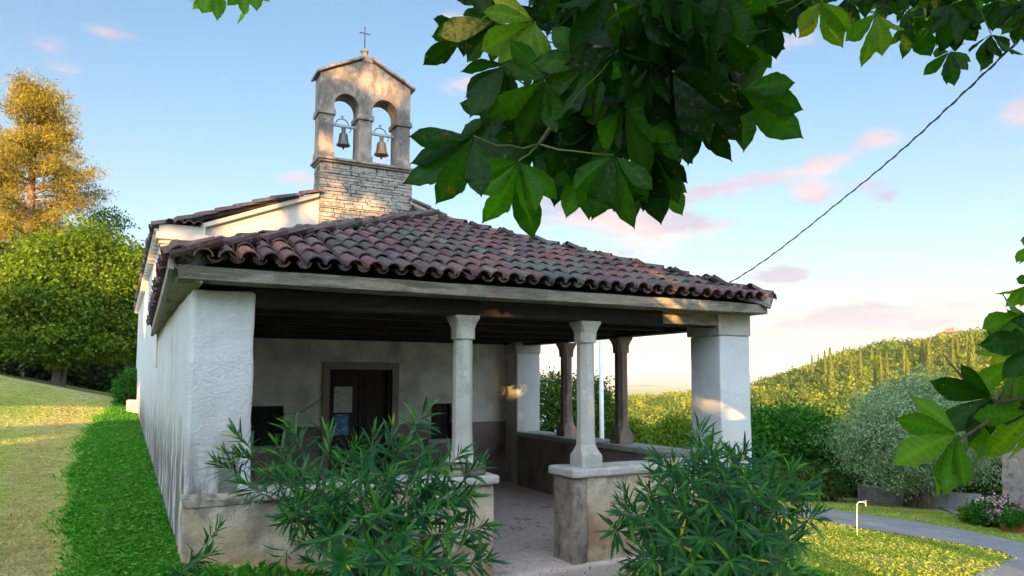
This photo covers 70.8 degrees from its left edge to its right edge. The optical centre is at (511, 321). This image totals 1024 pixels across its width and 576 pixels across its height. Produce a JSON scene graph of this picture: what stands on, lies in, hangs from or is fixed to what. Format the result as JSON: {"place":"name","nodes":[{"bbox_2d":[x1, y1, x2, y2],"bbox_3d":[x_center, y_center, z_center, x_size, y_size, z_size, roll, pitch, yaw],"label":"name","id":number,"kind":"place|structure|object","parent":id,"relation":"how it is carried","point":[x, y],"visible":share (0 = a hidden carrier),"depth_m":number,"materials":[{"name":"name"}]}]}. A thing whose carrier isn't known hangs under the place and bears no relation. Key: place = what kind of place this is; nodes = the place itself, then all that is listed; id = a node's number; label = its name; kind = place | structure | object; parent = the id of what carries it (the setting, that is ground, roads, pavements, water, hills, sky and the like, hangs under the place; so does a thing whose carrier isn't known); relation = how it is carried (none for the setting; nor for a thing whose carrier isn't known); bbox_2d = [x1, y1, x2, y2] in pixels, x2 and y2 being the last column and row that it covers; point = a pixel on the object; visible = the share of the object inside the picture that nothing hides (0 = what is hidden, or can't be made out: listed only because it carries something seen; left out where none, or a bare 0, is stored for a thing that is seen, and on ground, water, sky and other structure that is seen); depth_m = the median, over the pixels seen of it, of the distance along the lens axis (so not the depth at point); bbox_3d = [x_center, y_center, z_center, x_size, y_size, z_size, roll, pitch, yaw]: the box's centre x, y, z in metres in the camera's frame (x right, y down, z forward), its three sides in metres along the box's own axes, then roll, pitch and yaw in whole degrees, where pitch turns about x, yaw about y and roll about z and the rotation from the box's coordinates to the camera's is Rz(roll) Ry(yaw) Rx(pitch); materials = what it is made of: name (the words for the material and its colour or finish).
{"place":"outdoors","nodes":[
{"label":"outdoors","id":0,"kind":"place"},
{"bbox_2d":[0,351,1022,575],"bbox_3d":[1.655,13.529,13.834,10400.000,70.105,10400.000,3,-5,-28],"label":"ground","id":1,"kind":"structure","parent":0,"point":[656,390],"depth_m":12.15,"materials":[{"name":"green plant"}]},
{"bbox_2d":[0,361,23,376],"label":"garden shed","id":2,"kind":"structure","parent":1,"relation":"on","point":[22,373],"depth_m":36.18,"materials":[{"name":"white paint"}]},
{"bbox_2d":[0,241,43,377],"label":"dark bush","id":3,"kind":"object","parent":1,"relation":"on","point":[9,367],"visible":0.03,"depth_m":33.78,"materials":[{"name":"green plant"}]},
{"bbox_2d":[0,125,63,248],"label":"pine tree","id":4,"kind":"object","parent":1,"relation":"on","point":[2,186],"visible":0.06,"depth_m":47.66,"materials":[{"name":"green plant"}]},
{"bbox_2d":[0,379,112,575],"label":"mown lawn","id":5,"kind":"structure","parent":1,"relation":"on","point":[28,508],"depth_m":9.15,"materials":[{"name":"green plant"}]},
{"bbox_2d":[24,361,89,384],"bbox_3d":[-26.779,0.195,39.031,7.782,8.422,9.345,-4,-6,41],"label":"dark bush","id":6,"kind":"object","parent":1,"relation":"on","point":[30,372],"visible":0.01,"depth_m":38.55,"materials":[{"name":"green plant"}]},
{"bbox_2d":[0,68,119,372],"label":"pine tree","id":7,"kind":"object","parent":1,"relation":"on","point":[40,132],"visible":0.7,"depth_m":43.34,"materials":[{"name":"orange plant"}]},
{"bbox_2d":[0,213,144,386],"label":"lime tree","id":8,"kind":"object","parent":1,"relation":"on","point":[70,294],"visible":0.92,"depth_m":28.91,"materials":[{"name":"green plant"}]},
{"bbox_2d":[25,353,135,392],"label":"dark bush","id":9,"kind":"object","parent":1,"relation":"on","point":[94,376],"visible":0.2,"depth_m":40.18,"materials":[{"name":"green plant"}]},
{"bbox_2d":[64,204,140,257],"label":"conifer","id":10,"kind":"object","parent":1,"relation":"on","point":[118,224],"visible":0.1,"depth_m":54.30,"materials":[{"name":"green plant"}]},
{"bbox_2d":[89,360,134,392],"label":"dark bush","id":11,"kind":"object","parent":1,"relation":"on","point":[121,371],"depth_m":43.57,"materials":[{"name":"green plant"}]},
{"bbox_2d":[60,405,176,575],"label":"clover","id":12,"kind":"object","parent":1,"relation":"on","point":[108,544],"visible":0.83,"depth_m":7.50,"materials":[{"name":"green plant"}]},
{"bbox_2d":[106,365,136,404],"bbox_3d":[-11.461,2.042,21.577,1.206,1.603,1.527,3,-5,-28],"label":"box shrub","id":13,"kind":"object","parent":1,"relation":"on","point":[125,385],"visible":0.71,"depth_m":21.22,"materials":[{"name":"green plant"}]},
{"bbox_2d":[103,236,145,269],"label":"broadleaf tree","id":14,"kind":"object","parent":1,"relation":"on","point":[133,248],"depth_m":49.11,"materials":[{"name":"green plant"}]},
{"bbox_2d":[38,400,220,575],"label":"lush grass","id":15,"kind":"structure","parent":1,"relation":"on","point":[82,529],"depth_m":7.51,"materials":[{"name":"green plant"}]},
{"bbox_2d":[126,399,137,412],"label":"stone block","id":16,"kind":"structure","parent":1,"relation":"on","point":[131,405],"depth_m":19.20,"materials":[{"name":"stone"}]},
{"bbox_2d":[161,514,233,575],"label":"oleander bush","id":17,"kind":"object","parent":1,"relation":"on","point":[193,561],"visible":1,"depth_m":4.74,"materials":[{"name":"green plant"}]},
{"bbox_2d":[197,396,508,575],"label":"oleander bush","id":18,"kind":"object","parent":1,"relation":"on","point":[363,558],"visible":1,"depth_m":4.99,"materials":[{"name":"green plant"}]},
{"bbox_2d":[133,27,776,575],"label":"chapel","id":19,"kind":"structure","parent":1,"relation":"on","point":[381,291],"depth_m":8.32,"materials":[{"name":"paint"}]},
{"bbox_2d":[251,406,287,451],"bbox_3d":[-3.902,1.693,11.395,0.680,0.705,0.200,3,-5,-28],"label":"window","id":20,"kind":"structure","parent":19,"relation":"in","point":[261,416],"depth_m":11.45,"materials":[{"name":"glass"}]},
{"bbox_2d":[274,398,321,414],"bbox_3d":[-3.441,1.367,11.601,0.765,0.270,0.019,3,-5,-28],"label":"cable","id":21,"kind":"object","parent":19,"relation":"attached to","point":[298,412],"depth_m":11.61,"materials":[{"name":"black metal"}]},
{"bbox_2d":[334,115,355,149],"bbox_3d":[-2.921,-3.277,12.483,0.420,0.619,0.235,0,-5,-1],"label":"church bell","id":22,"kind":"object","parent":19,"relation":"hanging from","point":[343,143],"visible":0.98,"depth_m":12.44,"materials":[{"name":"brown metal"}]},
{"bbox_2d":[328,369,388,478],"bbox_3d":[-2.604,1.836,12.173,1.070,2.040,0.174,3,-5,-28],"label":"door","id":23,"kind":"structure","parent":19,"relation":"in","point":[370,388],"depth_m":12.22,"materials":[{"name":"brown paint"}]},
{"bbox_2d":[335,414,348,434],"bbox_3d":[-2.842,1.722,12.012,0.230,0.340,0.003,3,-5,-28],"label":"poster sheet","id":24,"kind":"object","parent":23,"relation":"attached to","point":[341,420],"visible":1,"depth_m":12.01,"materials":[{"name":"blue paper"}]},
{"bbox_2d":[333,387,351,412],"bbox_3d":[-2.829,1.309,12.052,0.310,0.430,0.003,3,-5,-28],"label":"notice sheet","id":25,"kind":"object","parent":23,"relation":"attached to","point":[342,399],"visible":1,"depth_m":12.05,"materials":[{"name":"white paper"}]},
{"bbox_2d":[372,125,393,158],"bbox_3d":[-2.319,-3.190,12.793,0.411,0.640,0.255,0,-5,1],"label":"church bell","id":26,"kind":"object","parent":19,"relation":"hanging from","point":[381,152],"visible":0.97,"depth_m":12.75,"materials":[{"name":"brown metal"}]},
{"bbox_2d":[427,403,451,443],"bbox_3d":[-1.264,1.804,12.776,0.540,0.695,0.200,3,-5,-28],"label":"window","id":27,"kind":"structure","parent":19,"relation":"in","point":[442,421],"depth_m":12.84,"materials":[{"name":"glass"}]},
{"bbox_2d":[498,500,550,547],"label":"fallen leaves","id":28,"kind":"object","parent":19,"relation":"on","point":[527,524],"visible":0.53,"depth_m":9.16,"materials":[{"name":"brown plant"}]},
{"bbox_2d":[730,40,1019,282],"bbox_3d":[4.963,-1.742,11.765,2.412,3.068,12.648,1,-5,-15],"label":"overhead cable","id":29,"kind":"object","parent":19,"relation":"attached to","point":[951,104],"visible":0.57,"depth_m":10.82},
{"bbox_2d":[74,559,846,575],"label":"weeds","id":30,"kind":"object","parent":1,"relation":"on","point":[243,570],"visible":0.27,"depth_m":5.61,"materials":[{"name":"green plant"}]},
{"bbox_2d":[540,366,596,432],"bbox_3d":[0.852,3.308,21.819,3.803,4.047,3.423,0,-5,1],"label":"flowering shrub","id":31,"kind":"object","parent":1,"relation":"on","point":[550,402],"visible":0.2,"depth_m":21.20,"materials":[{"name":"green plant"}]},
{"bbox_2d":[556,370,634,438],"bbox_3d":[2.217,3.428,22.768,3.261,4.084,3.251,3,-5,-28],"label":"leafy shrub","id":32,"kind":"object","parent":1,"relation":"on","point":[609,407],"visible":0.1,"depth_m":22.35,"materials":[{"name":"green plant"}]},
{"bbox_2d":[599,340,603,438],"bbox_3d":[2.147,2.335,17.235,0.233,4.436,0.118,1,-5,-5],"label":"white pole","id":33,"kind":"object","parent":1,"relation":"on","point":[601,404],"visible":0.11,"depth_m":17.25,"materials":[{"name":"metal"}]},
{"bbox_2d":[191,0,1023,502],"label":"chestnut tree","id":34,"kind":"object","parent":1,"relation":"on","point":[655,92],"visible":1,"depth_m":2.03,"materials":[{"name":"green plant"}]},
{"bbox_2d":[609,413,660,444],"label":"leafy tree","id":35,"kind":"object","parent":1,"relation":"on","point":[639,434],"visible":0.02,"depth_m":25.14,"materials":[{"name":"green plant"}]},
{"bbox_2d":[644,406,692,448],"bbox_3d":[7.331,6.490,32.785,5.120,5.281,4.744,3,-5,-28],"label":"leafy tree","id":36,"kind":"object","parent":1,"relation":"on","point":[670,432],"visible":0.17,"depth_m":32.19,"materials":[{"name":"green plant"}]},
{"bbox_2d":[593,411,834,575],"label":"oleander bush","id":37,"kind":"object","parent":1,"relation":"on","point":[721,530],"visible":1,"depth_m":5.33,"materials":[{"name":"green plant"}]},
{"bbox_2d":[750,398,856,496],"bbox_3d":[9.403,4.426,25.015,5.637,3.928,5.091,3,-5,-28],"label":"leafy tree","id":38,"kind":"object","parent":1,"relation":"on","point":[785,429],"visible":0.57,"depth_m":23.88,"materials":[{"name":"green plant"}]},
{"bbox_2d":[609,326,1002,431],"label":"hillside wood","id":39,"kind":"object","parent":1,"relation":"on","point":[797,384],"visible":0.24,"depth_m":226.63,"materials":[{"name":"green plant"}]},
{"bbox_2d":[755,454,859,501],"bbox_3d":[8.616,5.015,22.085,4.306,1.837,3.452,3,-5,-28],"label":"green tree","id":40,"kind":"object","parent":1,"relation":"on","point":[830,479],"visible":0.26,"depth_m":21.42,"materials":[{"name":"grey plant"}]},
{"bbox_2d":[810,355,814,376],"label":"cypress tree","id":41,"kind":"object","parent":1,"relation":"on","point":[812,366],"visible":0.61,"depth_m":234.75,"materials":[{"name":"green plant"}]},
{"bbox_2d":[822,350,827,376],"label":"cypress tree","id":42,"kind":"object","parent":1,"relation":"on","point":[824,367],"visible":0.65,"depth_m":227.31,"materials":[{"name":"green plant"}]},
{"bbox_2d":[827,348,834,385],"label":"cypress tree","id":43,"kind":"object","parent":1,"relation":"on","point":[830,373],"visible":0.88,"depth_m":211.20,"materials":[{"name":"green plant"}]},
{"bbox_2d":[834,459,859,497],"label":"green tree","id":44,"kind":"object","parent":1,"relation":"on","point":[843,480],"visible":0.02,"depth_m":27.35,"materials":[{"name":"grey plant"}]},
{"bbox_2d":[849,355,853,381],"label":"cypress tree","id":45,"kind":"object","parent":1,"relation":"on","point":[850,368],"visible":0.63,"depth_m":214.28,"materials":[{"name":"green plant"}]},
{"bbox_2d":[857,347,864,377],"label":"cypress tree","id":46,"kind":"object","parent":1,"relation":"on","point":[860,363],"visible":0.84,"depth_m":215.01,"materials":[{"name":"green plant"}]},
{"bbox_2d":[856,500,865,534],"bbox_3d":[5.914,3.379,12.172,0.193,0.690,0.048,0,-5,-3],"label":"standpipe","id":47,"kind":"object","parent":1,"relation":"on","point":[856,514],"visible":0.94,"depth_m":12.19,"materials":[{"name":"metal"}]},
{"bbox_2d":[839,465,904,497],"bbox_3d":[12.338,5.466,24.251,2.900,2.019,2.970,-3,-6,36],"label":"green tree","id":48,"kind":"object","parent":1,"relation":"on","point":[855,493],"visible":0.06,"depth_m":23.92,"materials":[{"name":"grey plant"}]},
{"bbox_2d":[873,357,877,386],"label":"cypress tree","id":49,"kind":"object","parent":1,"relation":"on","point":[875,379],"visible":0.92,"depth_m":172.65,"materials":[{"name":"green plant"}]},
{"bbox_2d":[878,351,883,386],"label":"cypress tree","id":50,"kind":"object","parent":1,"relation":"on","point":[880,370],"visible":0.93,"depth_m":169.44,"materials":[{"name":"green plant"}]},
{"bbox_2d":[884,350,889,382],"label":"cypress tree","id":51,"kind":"object","parent":1,"relation":"on","point":[887,368],"visible":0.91,"depth_m":186.93,"materials":[{"name":"green plant"}]},
{"bbox_2d":[755,506,1023,575],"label":"lane","id":52,"kind":"structure","parent":1,"relation":"on","point":[1014,566],"depth_m":13.10,"materials":[{"name":"grey asphalt"}]},
{"bbox_2d":[756,500,1023,575],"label":"verge grass","id":53,"kind":"structure","parent":1,"relation":"on","point":[901,555],"depth_m":10.48,"materials":[{"name":"green plant"}]},
{"bbox_2d":[896,343,900,366],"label":"cypress tree","id":54,"kind":"object","parent":1,"relation":"on","point":[898,354],"visible":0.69,"depth_m":221.94,"materials":[{"name":"green plant"}]},
{"bbox_2d":[798,362,1001,508],"bbox_3d":[11.791,3.413,20.821,6.100,4.499,4.650,3,-5,-28],"label":"silver tree","id":55,"kind":"object","parent":1,"relation":"on","point":[875,436],"visible":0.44,"depth_m":20.09,"materials":[{"name":"grey plant"}]},
{"bbox_2d":[901,345,905,378],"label":"cypress tree","id":56,"kind":"object","parent":1,"relation":"on","point":[903,361],"visible":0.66,"depth_m":202.18,"materials":[{"name":"green plant"}]},
{"bbox_2d":[905,355,910,380],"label":"cypress tree","id":57,"kind":"object","parent":1,"relation":"on","point":[907,368],"visible":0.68,"depth_m":178.42,"materials":[{"name":"green plant"}]},
{"bbox_2d":[857,485,981,507],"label":"garden wall","id":58,"kind":"structure","parent":1,"relation":"on","point":[870,495],"depth_m":21.89,"materials":[{"name":"concrete"}]},
{"bbox_2d":[919,338,927,366],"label":"cypress tree","id":59,"kind":"object","parent":1,"relation":"on","point":[922,354],"visible":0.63,"depth_m":208.40,"materials":[{"name":"green plant"}]},
{"bbox_2d":[924,337,933,374],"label":"cypress tree","id":60,"kind":"object","parent":1,"relation":"on","point":[928,357],"visible":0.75,"depth_m":204.37,"materials":[{"name":"green plant"}]},
{"bbox_2d":[943,353,946,374],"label":"cypress tree","id":61,"kind":"object","parent":1,"relation":"on","point":[944,363],"visible":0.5,"depth_m":204.23,"materials":[{"name":"green plant"}]},
{"bbox_2d":[936,328,965,338],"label":"hill tower","id":62,"kind":"structure","parent":1,"relation":"on","point":[950,331],"depth_m":254.86,"materials":[{"name":"stone"}]},
{"bbox_2d":[950,337,956,367],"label":"cypress tree","id":63,"kind":"object","parent":1,"relation":"on","point":[952,355],"visible":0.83,"depth_m":197.75,"materials":[{"name":"green plant"}]},
{"bbox_2d":[955,334,961,361],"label":"cypress tree","id":64,"kind":"object","parent":1,"relation":"on","point":[957,347],"visible":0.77,"depth_m":210.26,"materials":[{"name":"green plant"}]},
{"bbox_2d":[953,501,977,524],"bbox_3d":[10.320,4.307,16.012,0.838,0.657,0.893,-2,-5,20],"label":"bedding plant","id":65,"kind":"object","parent":1,"relation":"on","point":[961,514],"visible":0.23,"depth_m":15.96,"materials":[{"name":"green plant"}]},
{"bbox_2d":[964,331,968,356],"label":"cypress tree","id":66,"kind":"object","parent":1,"relation":"on","point":[966,341],"visible":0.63,"depth_m":216.29,"materials":[{"name":"green plant"}]},
{"bbox_2d":[934,430,1002,498],"bbox_3d":[14.769,4.521,22.131,4.751,3.190,4.099,3,-5,-28],"label":"green tree","id":67,"kind":"object","parent":1,"relation":"on","point":[999,489],"visible":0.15,"depth_m":21.11,"materials":[{"name":"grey plant"}]},
{"bbox_2d":[934,464,1002,499],"bbox_3d":[14.087,4.979,22.659,3.852,2.523,4.047,-2,-5,25],"label":"green tree","id":68,"kind":"object","parent":1,"relation":"on","point":[985,487],"visible":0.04,"depth_m":21.31,"materials":[{"name":"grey plant"}]},
{"bbox_2d":[967,329,977,369],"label":"cypress tree","id":69,"kind":"object","parent":1,"relation":"on","point":[972,359],"visible":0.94,"depth_m":193.49,"materials":[{"name":"green plant"}]},
{"bbox_2d":[942,366,1006,401],"bbox_3d":[21.686,6.027,30.776,9.182,8.892,7.532,3,-5,-28],"label":"green tree","id":70,"kind":"object","parent":1,"relation":"on","point":[1001,388],"visible":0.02,"depth_m":30.82,"materials":[{"name":"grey plant"}]},
{"bbox_2d":[975,331,978,350],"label":"cypress tree","id":71,"kind":"object","parent":1,"relation":"on","point":[976,337],"visible":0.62,"depth_m":218.77,"materials":[{"name":"green plant"}]},
{"bbox_2d":[964,490,1023,528],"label":"hydrangea bush","id":72,"kind":"object","parent":1,"relation":"on","point":[982,513],"visible":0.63,"depth_m":15.07,"materials":[{"name":"green plant"}]},
{"bbox_2d":[991,392,1023,510],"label":"stone house","id":73,"kind":"structure","parent":1,"relation":"on","point":[1013,476],"depth_m":15.45,"materials":[{"name":"stone"}]},
{"bbox_2d":[992,508,1023,533],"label":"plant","id":74,"kind":"object","parent":1,"relation":"on","point":[1012,520],"visible":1,"depth_m":14.12,"materials":[{"name":"green plant"}]},
{"bbox_2d":[0,0,1023,375],"label":"sky","id":75,"kind":"structure","parent":0,"point":[190,111],"materials":[{"name":"blue"}]},
{"bbox_2d":[558,385,666,386],"bbox_3d":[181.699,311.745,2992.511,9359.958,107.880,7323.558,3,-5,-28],"label":"distant hills","id":76,"kind":"structure","parent":0,"point":[644,385],"depth_m":4911.56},
{"bbox_2d":[543,373,775,384],"bbox_3d":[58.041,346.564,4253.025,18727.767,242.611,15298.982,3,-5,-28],"label":"mountains","id":77,"kind":"structure","parent":0,"point":[660,379],"depth_m":8044.62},
{"bbox_2d":[938,506,999,527],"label":"yard paving","id":78,"kind":"structure","parent":0,"point":[952,509],"depth_m":20.05,"materials":[{"name":"grey concrete"}]}
]}

